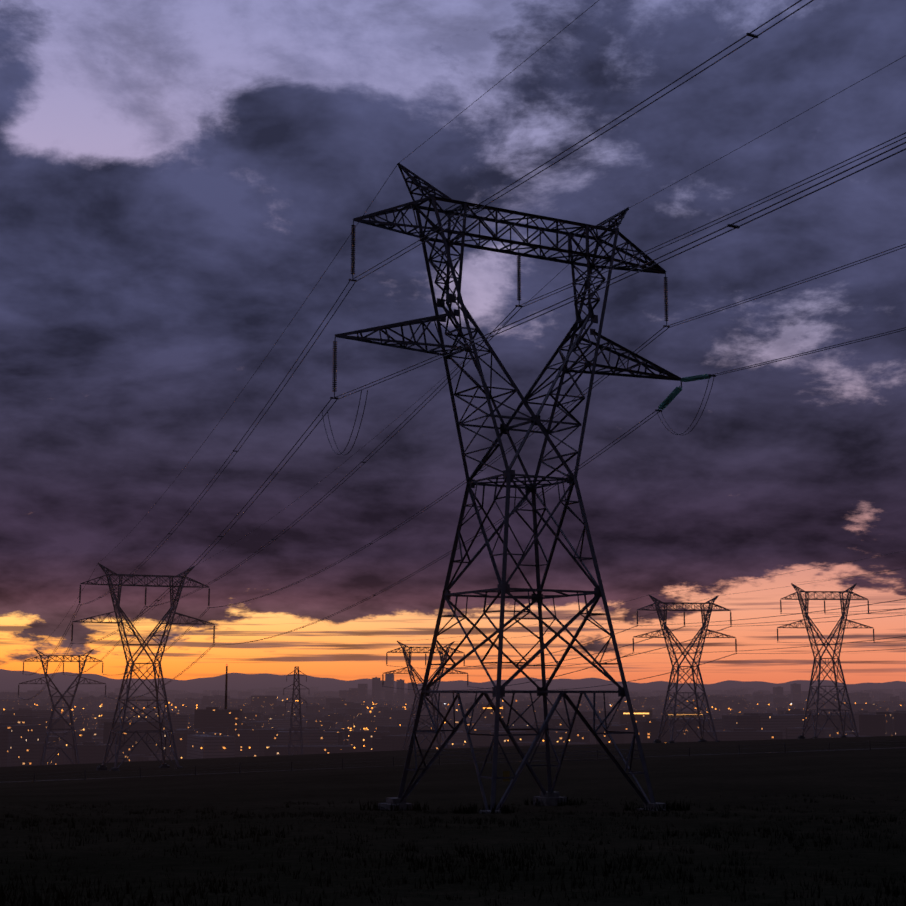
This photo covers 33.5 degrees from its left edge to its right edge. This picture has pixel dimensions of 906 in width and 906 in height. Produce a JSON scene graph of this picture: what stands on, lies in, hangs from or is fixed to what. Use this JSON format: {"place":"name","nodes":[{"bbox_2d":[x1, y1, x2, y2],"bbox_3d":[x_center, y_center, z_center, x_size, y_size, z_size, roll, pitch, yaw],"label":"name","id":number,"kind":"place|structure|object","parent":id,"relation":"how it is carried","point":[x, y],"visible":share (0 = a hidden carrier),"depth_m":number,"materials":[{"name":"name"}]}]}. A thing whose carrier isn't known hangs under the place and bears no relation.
{"place":"outdoors","nodes":[
{"label":"outdoors","id":0,"kind":"place"},
{"bbox_2d":[0,669,905,905],"bbox_3d":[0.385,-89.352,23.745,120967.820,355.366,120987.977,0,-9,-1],"label":"terrain","id":1,"kind":"structure","parent":0,"point":[730,777],"depth_m":74.30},
{"bbox_2d":[18,648,105,764],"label":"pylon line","id":2,"kind":"object","parent":1,"relation":"on","point":[61,696],"visible":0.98,"depth_m":490.81,"materials":[{"name":"grey metal"}]},
{"bbox_2d":[71,563,214,770],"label":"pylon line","id":3,"kind":"object","parent":1,"relation":"on","point":[173,604],"visible":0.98,"depth_m":291.03,"materials":[{"name":"grey metal"}]},
{"bbox_2d":[224,664,227,708],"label":"chimney","id":4,"kind":"object","parent":1,"relation":"on","point":[226,679],"visible":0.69,"depth_m":2561.00,"materials":[{"name":"grey"}]},
{"bbox_2d":[283,666,308,754],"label":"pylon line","id":5,"kind":"object","parent":1,"relation":"on","point":[299,704],"visible":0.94,"depth_m":639.42,"materials":[{"name":"silver metal"}]},
{"bbox_2d":[382,641,467,749],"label":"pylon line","id":6,"kind":"object","parent":1,"relation":"on","point":[407,660],"visible":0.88,"depth_m":473.90,"materials":[{"name":"grey metal"}]},
{"bbox_2d":[3,697,900,758],"bbox_3d":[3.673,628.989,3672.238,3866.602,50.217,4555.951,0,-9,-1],"label":"city lights","id":7,"kind":"object","parent":1,"relation":"on","point":[405,709],"visible":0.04,"depth_m":2411.86},
{"bbox_2d":[0,674,905,766],"bbox_3d":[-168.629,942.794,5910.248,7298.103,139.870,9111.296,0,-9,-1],"label":"city buildings","id":8,"kind":"structure","parent":1,"relation":"on","point":[257,721],"depth_m":1946.62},
{"bbox_2d":[330,163,680,812],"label":"pylon","id":9,"kind":"object","parent":1,"relation":"on","point":[550,797],"visible":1,"depth_m":100.57,"materials":[{"name":"metal"}]},
{"bbox_2d":[20,0,905,699],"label":"power lines","id":10,"kind":"object","parent":9,"relation":"attached to","point":[750,34],"visible":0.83,"depth_m":103.49,"materials":[{"name":"grey metal"}]},
{"bbox_2d":[322,374,715,454],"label":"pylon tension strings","id":11,"kind":"object","parent":9,"relation":"attached to","point":[671,396],"visible":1,"depth_m":107.21},
{"bbox_2d":[480,705,743,724],"bbox_3d":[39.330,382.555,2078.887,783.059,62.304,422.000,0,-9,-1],"label":"lit city blocks","id":12,"kind":"structure","parent":1,"relation":"on","point":[488,716],"depth_m":1977.15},
{"bbox_2d":[632,595,736,742],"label":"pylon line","id":13,"kind":"object","parent":1,"relation":"on","point":[663,620],"visible":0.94,"depth_m":389.73,"materials":[{"name":"grey metal"}]},
{"bbox_2d":[777,583,874,738],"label":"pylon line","id":14,"kind":"object","parent":1,"relation":"on","point":[848,591],"visible":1,"depth_m":422.84,"materials":[{"name":"grey metal"}]},
{"bbox_2d":[0,0,905,683],"label":"sky","id":15,"kind":"structure","parent":0,"point":[178,178],"materials":[{"name":"purple"}]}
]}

